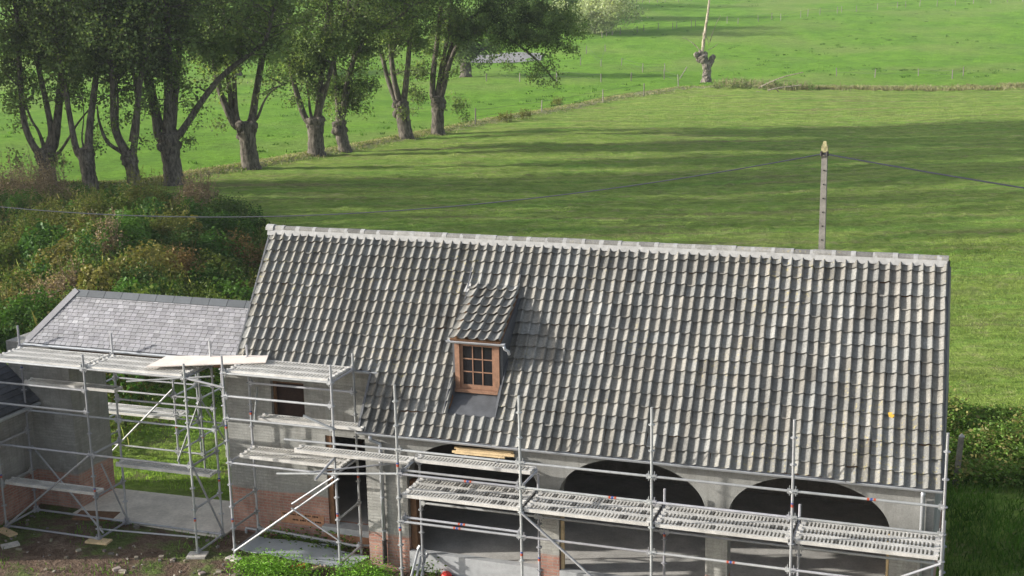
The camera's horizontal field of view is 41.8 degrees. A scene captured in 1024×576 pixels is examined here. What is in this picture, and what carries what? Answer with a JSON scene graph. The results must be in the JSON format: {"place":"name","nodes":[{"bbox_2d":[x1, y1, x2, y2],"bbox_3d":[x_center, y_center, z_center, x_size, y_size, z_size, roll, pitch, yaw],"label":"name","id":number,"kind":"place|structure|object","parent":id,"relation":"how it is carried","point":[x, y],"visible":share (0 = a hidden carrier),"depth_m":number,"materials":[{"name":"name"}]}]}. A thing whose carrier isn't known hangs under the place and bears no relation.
{"place":"outdoors","nodes":[
{"label":"outdoors","id":0,"kind":"place"},
{"bbox_2d":[73,488,233,537],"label":"paved path","id":1,"kind":"structure","parent":0,"point":[160,509],"depth_m":32.17,"materials":[{"name":"concrete"}]},
{"bbox_2d":[471,52,543,62],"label":"farm track","id":2,"kind":"structure","parent":0,"point":[524,55],"depth_m":218.11,"materials":[{"name":"grey gravel"}]},
{"bbox_2d":[0,0,1023,575],"bbox_3d":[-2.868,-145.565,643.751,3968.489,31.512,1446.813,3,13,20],"label":"ground","id":3,"kind":"structure","parent":0,"point":[646,138],"depth_m":94.63,"materials":[{"name":"green plant"}]},
{"bbox_2d":[0,527,17,536],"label":"sole board","id":4,"kind":"object","parent":3,"relation":"on","point":[9,533],"visible":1,"depth_m":30.98,"materials":[{"name":"beige wood"}]},
{"bbox_2d":[0,541,19,549],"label":"sole board","id":5,"kind":"object","parent":3,"relation":"on","point":[11,544],"visible":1,"depth_m":30.28,"materials":[{"name":"wood"}]},
{"bbox_2d":[0,362,40,524],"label":"side wing","id":6,"kind":"structure","parent":3,"relation":"on","point":[15,461],"depth_m":31.85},
{"bbox_2d":[0,264,44,309],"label":"shrub","id":7,"kind":"object","parent":3,"relation":"on","point":[21,285],"visible":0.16,"depth_m":48.97,"materials":[{"name":"green plant"}]},
{"bbox_2d":[0,203,61,251],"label":"shrub","id":8,"kind":"object","parent":3,"relation":"on","point":[7,239],"visible":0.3,"depth_m":58.58,"materials":[{"name":"green plant"}]},
{"bbox_2d":[0,144,81,200],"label":"shrub","id":9,"kind":"object","parent":3,"relation":"on","point":[38,178],"visible":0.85,"depth_m":73.15,"materials":[{"name":"green plant"}]},
{"bbox_2d":[20,254,86,310],"bbox_3d":[-15.821,0.079,46.602,3.006,2.237,2.857,3,13,20],"label":"shrub","id":10,"kind":"object","parent":3,"relation":"on","point":[52,285],"visible":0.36,"depth_m":46.41,"materials":[{"name":"green plant"}]},
{"bbox_2d":[0,0,133,184],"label":"pollard tree","id":11,"kind":"object","parent":3,"relation":"on","point":[13,45],"visible":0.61,"depth_m":82.27,"materials":[{"name":"green plant"}]},
{"bbox_2d":[34,184,114,236],"bbox_3d":[-19.196,-3.131,59.132,4.048,2.887,3.807,3,13,20],"label":"shrub","id":12,"kind":"object","parent":3,"relation":"on","point":[55,217],"visible":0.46,"depth_m":58.74,"materials":[{"name":"green plant"}]},
{"bbox_2d":[0,0,157,190],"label":"pollard tree","id":13,"kind":"object","parent":3,"relation":"on","point":[85,154],"visible":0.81,"depth_m":80.15,"materials":[{"name":"green plant"}]},
{"bbox_2d":[56,244,111,281],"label":"shrub","id":14,"kind":"object","parent":3,"relation":"on","point":[89,261],"visible":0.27,"depth_m":47.96,"materials":[{"name":"green plant"}]},
{"bbox_2d":[72,510,119,521],"bbox_3d":[-9.897,5.475,31.934,1.000,0.145,0.500,1,13,8],"label":"sole board","id":15,"kind":"object","parent":3,"relation":"on","point":[108,514],"visible":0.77,"depth_m":31.89,"materials":[{"name":"wood"}]},
{"bbox_2d":[85,538,112,544],"bbox_3d":[-9.382,5.796,30.444,0.550,0.145,0.260,2,13,14],"label":"sole board","id":16,"kind":"object","parent":3,"relation":"on","point":[105,541],"visible":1,"depth_m":30.36,"materials":[{"name":"beige wood"}]},
{"bbox_2d":[87,204,135,260],"bbox_3d":[-15.496,-1.977,51.713,2.059,2.564,1.812,3,13,20],"label":"shrub","id":17,"kind":"object","parent":3,"relation":"on","point":[110,242],"visible":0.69,"depth_m":51.58,"materials":[{"name":"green plant"}]},
{"bbox_2d":[0,325,225,553],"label":"scaffold","id":18,"kind":"object","parent":3,"relation":"on","point":[85,362],"visible":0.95,"depth_m":30.40,"materials":[{"name":"metal"}]},
{"bbox_2d":[147,355,267,366],"bbox_3d":[-6.556,1.603,29.254,2.662,0.162,0.884,2,13,14],"label":"plywood sheet","id":19,"kind":"object","parent":18,"relation":"on","point":[167,361],"visible":1,"depth_m":29.28,"materials":[{"name":"white wood"}]},
{"bbox_2d":[6,288,249,508],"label":"outbuilding","id":20,"kind":"structure","parent":3,"relation":"on","point":[137,325],"depth_m":31.52,"materials":[{"name":"stone"}]},
{"bbox_2d":[26,0,236,188],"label":"pollard tree","id":21,"kind":"object","parent":3,"relation":"on","point":[129,53],"visible":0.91,"depth_m":79.88,"materials":[{"name":"green plant"}]},
{"bbox_2d":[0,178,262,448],"bbox_3d":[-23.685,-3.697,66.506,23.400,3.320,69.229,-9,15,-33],"label":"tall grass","id":22,"kind":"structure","parent":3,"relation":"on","point":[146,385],"depth_m":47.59,"materials":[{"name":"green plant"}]},
{"bbox_2d":[0,177,270,454],"bbox_3d":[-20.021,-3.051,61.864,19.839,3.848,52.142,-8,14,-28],"label":"bank bushes","id":23,"kind":"object","parent":3,"relation":"on","point":[27,244],"visible":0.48,"depth_m":51.66,"materials":[{"name":"green plant"}]},
{"bbox_2d":[109,258,170,290],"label":"shrub","id":24,"kind":"object","parent":3,"relation":"on","point":[142,270],"visible":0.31,"depth_m":46.70,"materials":[{"name":"green plant"}]},
{"bbox_2d":[0,181,287,325],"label":"plume weeds","id":25,"kind":"object","parent":3,"relation":"on","point":[102,198],"visible":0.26,"depth_m":54.55,"materials":[{"name":"green plant"}]},
{"bbox_2d":[111,164,181,219],"bbox_3d":[-16.460,-3.962,60.149,3.265,3.420,3.180,11,17,43],"label":"shrub","id":26,"kind":"object","parent":3,"relation":"on","point":[137,190],"visible":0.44,"depth_m":59.83,"materials":[{"name":"green plant"}]},
{"bbox_2d":[106,368,226,468],"bbox_3d":[-9.168,3.137,35.275,4.028,3.050,1.450,3,13,20],"label":"scaffold","id":27,"kind":"object","parent":3,"relation":"on","point":[155,411],"visible":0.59,"depth_m":35.07,"materials":[{"name":"metal"}]},
{"bbox_2d":[0,509,334,575],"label":"yard weeds","id":28,"kind":"object","parent":3,"relation":"on","point":[112,539],"visible":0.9,"depth_m":30.00,"materials":[{"name":"green plant"}]},
{"bbox_2d":[108,372,231,496],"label":"yard grass","id":29,"kind":"structure","parent":3,"relation":"on","point":[202,481],"depth_m":35.82,"materials":[{"name":"green plant"}]},
{"bbox_2d":[141,198,200,243],"bbox_3d":[-14.036,-2.386,54.910,2.885,2.885,2.813,3,13,20],"label":"shrub","id":30,"kind":"object","parent":3,"relation":"on","point":[168,220],"visible":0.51,"depth_m":54.58,"materials":[{"name":"green plant"}]},
{"bbox_2d":[4,515,351,575],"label":"rubble","id":31,"kind":"object","parent":3,"relation":"on","point":[118,568],"visible":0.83,"depth_m":29.45,"materials":[{"name":"concrete"}]},
{"bbox_2d":[156,240,207,280],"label":"shrub","id":32,"kind":"object","parent":3,"relation":"on","point":[181,257],"visible":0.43,"depth_m":49.91,"materials":[{"name":"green plant"}]},
{"bbox_2d":[155,222,220,266],"bbox_3d":[-12.832,-1.539,53.418,2.976,2.301,2.758,3,13,20],"label":"shrub","id":33,"kind":"object","parent":3,"relation":"on","point":[177,241],"visible":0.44,"depth_m":53.18,"materials":[{"name":"green plant"}]},
{"bbox_2d":[52,0,339,185],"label":"pollard tree","id":34,"kind":"object","parent":3,"relation":"on","point":[169,144],"visible":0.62,"depth_m":82.93,"materials":[{"name":"green plant"}]},
{"bbox_2d":[186,551,208,558],"bbox_3d":[-6.936,5.940,29.575,0.420,0.145,0.340,-1,12,3],"label":"sole board","id":35,"kind":"object","parent":3,"relation":"on","point":[202,554],"visible":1,"depth_m":29.50,"materials":[{"name":"wood"}]},
{"bbox_2d":[171,166,225,208],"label":"shrub","id":36,"kind":"object","parent":3,"relation":"on","point":[187,192],"visible":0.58,"depth_m":72.92,"materials":[{"name":"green plant"}]},
{"bbox_2d":[187,259,250,299],"bbox_3d":[-10.770,-0.124,48.845,2.659,2.117,2.408,10,17,41],"label":"shrub","id":37,"kind":"object","parent":3,"relation":"on","point":[220,277],"visible":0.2,"depth_m":48.53,"materials":[{"name":"green plant"}]},
{"bbox_2d":[201,187,260,222],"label":"shrub","id":38,"kind":"object","parent":3,"relation":"on","point":[240,206],"visible":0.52,"depth_m":68.31,"materials":[{"name":"green plant"}]},
{"bbox_2d":[196,15,266,75],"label":"willow tree","id":39,"kind":"object","parent":3,"relation":"on","point":[239,74],"visible":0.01,"depth_m":199.49,"materials":[{"name":"green plant"}]},
{"bbox_2d":[225,554,242,561],"bbox_3d":[-6.081,5.972,29.354,0.350,0.145,0.200,8,15,36],"label":"sole board","id":40,"kind":"object","parent":3,"relation":"on","point":[229,557],"visible":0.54,"depth_m":29.31,"materials":[{"name":"wood"}]},
{"bbox_2d":[215,226,265,274],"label":"shrub","id":41,"kind":"object","parent":3,"relation":"on","point":[251,259],"visible":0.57,"depth_m":54.32,"materials":[{"name":"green plant"}]},
{"bbox_2d":[229,269,256,299],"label":"shrub","id":42,"kind":"object","parent":3,"relation":"on","point":[249,282],"visible":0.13,"depth_m":49.04,"materials":[{"name":"green plant"}]},
{"bbox_2d":[220,547,283,575],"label":"weed clump","id":43,"kind":"object","parent":3,"relation":"on","point":[240,563],"visible":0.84,"depth_m":28.70,"materials":[{"name":"green plant"}]},
{"bbox_2d":[182,0,326,169],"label":"pollard tree","id":44,"kind":"object","parent":3,"relation":"on","point":[246,137],"visible":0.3,"depth_m":90.72,"materials":[{"name":"green plant"}]},
{"bbox_2d":[235,543,327,575],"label":"weed clump","id":45,"kind":"object","parent":3,"relation":"on","point":[285,563],"visible":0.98,"depth_m":28.40,"materials":[{"name":"green plant"}]},
{"bbox_2d":[220,345,364,573],"bbox_3d":[-4.503,3.738,28.812,3.215,4.740,1.242,3,13,20],"label":"scaffold","id":46,"kind":"object","parent":3,"relation":"on","point":[300,371],"visible":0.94,"depth_m":28.60,"materials":[{"name":"metal"}]},
{"bbox_2d":[245,527,353,546],"bbox_3d":[-4.816,5.685,30.229,2.885,0.209,0.064,4,14,24],"label":"scaffold tube","id":47,"kind":"object","parent":3,"relation":"on","point":[246,530],"visible":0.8,"depth_m":30.27,"materials":[{"name":"metal"}]},
{"bbox_2d":[240,536,368,566],"bbox_3d":[-4.602,5.821,29.498,2.930,0.159,0.810,3,13,20],"label":"concrete slab","id":48,"kind":"object","parent":3,"relation":"on","point":[314,552],"visible":0.71,"depth_m":29.53,"materials":[{"name":"grey concrete"}]},
{"bbox_2d":[302,565,320,572],"bbox_3d":[-4.271,5.981,28.557,0.428,0.080,0.070,-7,14,-24],"label":"timber offcut","id":49,"kind":"object","parent":3,"relation":"on","point":[313,568],"visible":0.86,"depth_m":28.55,"materials":[{"name":"beige wood"}]},
{"bbox_2d":[259,517,368,553],"bbox_3d":[-4.497,5.682,30.014,2.847,1.001,1.170,3,13,20],"label":"weed clump","id":50,"kind":"object","parent":3,"relation":"on","point":[307,534],"visible":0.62,"depth_m":29.92,"materials":[{"name":"green plant"}]},
{"bbox_2d":[265,0,409,155],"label":"pollard tree","id":51,"kind":"object","parent":3,"relation":"on","point":[318,58],"visible":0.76,"depth_m":97.59,"materials":[{"name":"green plant"}]},
{"bbox_2d":[314,543,369,546],"bbox_3d":[-3.893,5.710,29.800,1.572,0.108,0.048,1,13,11],"label":"scaffold tube","id":52,"kind":"object","parent":3,"relation":"on","point":[365,545],"visible":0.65,"depth_m":29.79,"materials":[{"name":"metal"}]},
{"bbox_2d":[322,546,405,575],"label":"weed clump","id":53,"kind":"object","parent":3,"relation":"on","point":[362,572],"visible":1,"depth_m":28.16,"materials":[{"name":"green plant"}]},
{"bbox_2d":[301,0,449,152],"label":"pollard tree","id":54,"kind":"object","parent":3,"relation":"on","point":[348,92],"visible":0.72,"depth_m":100.24,"materials":[{"name":"green plant"}]},
{"bbox_2d":[343,0,459,138],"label":"pollard tree","id":55,"kind":"object","parent":3,"relation":"on","point":[401,113],"visible":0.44,"depth_m":107.39,"materials":[{"name":"green plant"}]},
{"bbox_2d":[410,545,420,575],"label":"leaning tube","id":56,"kind":"object","parent":3,"relation":"on","point":[418,548],"visible":0.97,"depth_m":27.97,"materials":[{"name":"metal"}]},
{"bbox_2d":[416,549,425,575],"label":"leaning tube","id":57,"kind":"object","parent":3,"relation":"on","point":[418,567],"visible":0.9,"depth_m":27.92,"materials":[{"name":"metal"}]},
{"bbox_2d":[420,552,428,575],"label":"leaning tube","id":58,"kind":"object","parent":3,"relation":"on","point":[423,565],"visible":1,"depth_m":27.96,"materials":[{"name":"metal"}]},
{"bbox_2d":[410,557,446,575],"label":"weed clump","id":59,"kind":"object","parent":3,"relation":"on","point":[432,572],"visible":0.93,"depth_m":28.04,"materials":[{"name":"green plant"}]},
{"bbox_2d":[441,571,451,575],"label":"red bucket","id":60,"kind":"object","parent":3,"relation":"on","point":[446,573],"visible":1,"depth_m":28.01,"materials":[{"name":"plastic"}]},
{"bbox_2d":[430,3,517,76],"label":"willow tree","id":61,"kind":"object","parent":3,"relation":"on","point":[467,57],"visible":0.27,"depth_m":184.57,"materials":[{"name":"green plant"}]},
{"bbox_2d":[397,0,594,134],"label":"pollard tree","id":62,"kind":"object","parent":3,"relation":"on","point":[555,24],"visible":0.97,"depth_m":109.57,"materials":[{"name":"green plant"}]},
{"bbox_2d":[495,110,516,122],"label":"dock clump","id":63,"kind":"object","parent":3,"relation":"on","point":[506,116],"visible":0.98,"depth_m":120.65,"materials":[{"name":"green plant"}]},
{"bbox_2d":[5,84,1010,187],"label":"verge grass","id":64,"kind":"structure","parent":3,"relation":"on","point":[292,156],"depth_m":107.66,"materials":[{"name":"green plant"}]},
{"bbox_2d":[0,1,1018,179],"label":"pasture tussocks","id":65,"kind":"object","parent":3,"relation":"on","point":[551,96],"visible":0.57,"depth_m":163.61,"materials":[{"name":"green plant"}]},
{"bbox_2d":[516,108,535,119],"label":"dock clump","id":66,"kind":"object","parent":3,"relation":"on","point":[529,115],"visible":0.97,"depth_m":123.16,"materials":[{"name":"green plant"}]},
{"bbox_2d":[486,70,597,81],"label":"fence","id":67,"kind":"object","parent":3,"relation":"on","point":[519,77],"visible":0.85,"depth_m":175.57,"materials":[{"name":"wood"}]},
{"bbox_2d":[546,96,564,106],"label":"dock clump","id":68,"kind":"object","parent":3,"relation":"on","point":[555,101],"visible":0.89,"depth_m":139.70,"materials":[{"name":"green plant"}]},
{"bbox_2d":[475,83,644,123],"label":"fence","id":69,"kind":"object","parent":3,"relation":"on","point":[560,98],"visible":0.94,"depth_m":132.69,"materials":[{"name":"wood"}]},
{"bbox_2d":[508,0,620,12],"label":"round tree","id":70,"kind":"object","parent":3,"relation":"on","point":[545,1],"visible":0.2,"depth_m":265.46,"materials":[{"name":"green plant"}]},
{"bbox_2d":[224,224,950,575],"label":"barn","id":71,"kind":"structure","parent":3,"relation":"on","point":[728,364],"depth_m":27.54,"materials":[{"name":"tile"}]},
{"bbox_2d":[548,0,648,33],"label":"grey willow","id":72,"kind":"object","parent":3,"relation":"on","point":[601,14],"visible":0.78,"depth_m":242.52,"materials":[{"name":"green plant"}]},
{"bbox_2d":[276,385,950,575],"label":"scaffold","id":73,"kind":"object","parent":3,"relation":"on","point":[422,488],"visible":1,"depth_m":25.46,"materials":[{"name":"metal"}]},
{"bbox_2d":[454,451,504,458],"bbox_3d":[-0.654,3.376,27.143,1.088,0.044,0.042,3,13,19],"label":"timber batten","id":74,"kind":"object","parent":73,"relation":"on","point":[484,455],"visible":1,"depth_m":27.11,"materials":[{"name":"beige wood"}]},
{"bbox_2d":[456,449,514,456],"bbox_3d":[-0.542,3.334,27.087,1.252,0.051,0.042,3,13,19],"label":"timber batten","id":75,"kind":"object","parent":74,"relation":"on","point":[486,453],"visible":1,"depth_m":27.06,"materials":[{"name":"beige wood"}]},
{"bbox_3d":[-0.556,3.344,27.252,1.223,0.056,0.047,3,13,20],"label":"timber batten","id":76,"kind":"object","parent":73,"relation":"on","visible":0},
{"bbox_2d":[454,446,513,453],"bbox_3d":[-0.575,3.293,27.249,1.277,0.063,0.042,3,13,19],"label":"timber batten","id":77,"kind":"object","parent":76,"relation":"on","point":[511,452],"visible":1,"depth_m":27.20,"materials":[{"name":"beige wood"}]},
{"bbox_2d":[621,59,664,71],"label":"fence","id":78,"kind":"object","parent":3,"relation":"on","point":[642,66],"visible":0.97,"depth_m":194.87,"materials":[{"name":"wood"}]},
{"bbox_2d":[631,71,678,85],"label":"fence","id":79,"kind":"object","parent":3,"relation":"on","point":[660,75],"visible":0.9,"depth_m":174.74,"materials":[{"name":"wood"}]},
{"bbox_2d":[685,0,720,82],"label":"dead pollard","id":80,"kind":"object","parent":3,"relation":"on","point":[700,56],"visible":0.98,"depth_m":168.83,"materials":[{"name":"wood"}]},
{"bbox_2d":[708,76,764,88],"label":"thicket","id":81,"kind":"object","parent":3,"relation":"on","point":[732,84],"visible":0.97,"depth_m":155.62,"materials":[{"name":"green plant"}]},
{"bbox_2d":[759,72,802,87],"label":"fallen branch","id":82,"kind":"object","parent":3,"relation":"on","point":[778,78],"visible":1,"depth_m":149.32,"materials":[{"name":"brown wood"}]},
{"bbox_2d":[747,79,819,90],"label":"thicket","id":83,"kind":"object","parent":3,"relation":"on","point":[773,84],"visible":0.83,"depth_m":152.06,"materials":[{"name":"green plant"}]},
{"bbox_2d":[768,85,800,91],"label":"fallen branch","id":84,"kind":"object","parent":3,"relation":"on","point":[782,87],"visible":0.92,"depth_m":149.31,"materials":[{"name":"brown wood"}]},
{"bbox_2d":[601,0,1022,35],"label":"fence","id":85,"kind":"object","parent":3,"relation":"on","point":[780,17],"visible":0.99,"depth_m":261.90,"materials":[{"name":"wood"}]},
{"bbox_2d":[818,141,828,249],"bbox_3d":[8.047,0.326,34.990,0.217,8.322,0.293,3,13,20],"label":"utility pole","id":86,"kind":"object","parent":3,"relation":"on","point":[823,201],"visible":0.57,"depth_m":34.37,"materials":[{"name":"grey concrete"}]},
{"bbox_2d":[0,154,819,217],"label":"overhead cable","id":87,"kind":"object","parent":86,"relation":"attached to","point":[432,207],"visible":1,"depth_m":38.48,"materials":[{"name":"black rubber"}]},
{"bbox_2d":[824,153,1023,188],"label":"overhead cable","id":88,"kind":"object","parent":86,"relation":"attached to","point":[925,171],"visible":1,"depth_m":33.03,"materials":[{"name":"black rubber"}]},
{"bbox_2d":[765,81,1023,90],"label":"dry grass","id":89,"kind":"structure","parent":3,"relation":"on","point":[925,87],"depth_m":152.01,"materials":[{"name":"beige plant"}]},
{"bbox_2d":[836,67,963,78],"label":"fence","id":90,"kind":"object","parent":3,"relation":"on","point":[918,72],"visible":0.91,"depth_m":170.87,"materials":[{"name":"wood"}]},
{"bbox_2d":[952,434,964,484],"bbox_3d":[10.846,4.296,32.624,0.248,1.610,0.120,3,13,20],"label":"fence post","id":91,"kind":"object","parent":3,"relation":"on","point":[960,448],"visible":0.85,"depth_m":32.51,"materials":[{"name":"grey wood"}]},
{"bbox_2d":[944,386,1023,491],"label":"hedge","id":92,"kind":"object","parent":3,"relation":"on","point":[1005,434],"visible":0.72,"depth_m":34.22,"materials":[{"name":"green plant"}]},
{"bbox_2d":[924,236,1023,456],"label":"field grass","id":93,"kind":"structure","parent":0,"point":[982,289],"depth_m":48.84,"materials":[{"name":"green plant"}]},
{"bbox_2d":[943,473,1023,575],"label":"side grass","id":94,"kind":"structure","parent":0,"point":[992,545],"depth_m":30.00,"materials":[{"name":"green plant"}]},
{"bbox_3d":[-0.630,3.358,27.171,1.252,0.066,0.051,3,13,20],"label":"timber batten","id":95,"kind":"object","parent":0,"visible":0},
{"bbox_2d":[461,449,510,453],"bbox_3d":[-0.547,3.320,27.154,1.112,0.051,0.042,3,13,18],"label":"timber batten","id":96,"kind":"object","parent":95,"relation":"on","point":[488,451],"visible":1,"depth_m":27.11,"materials":[{"name":"beige wood"}]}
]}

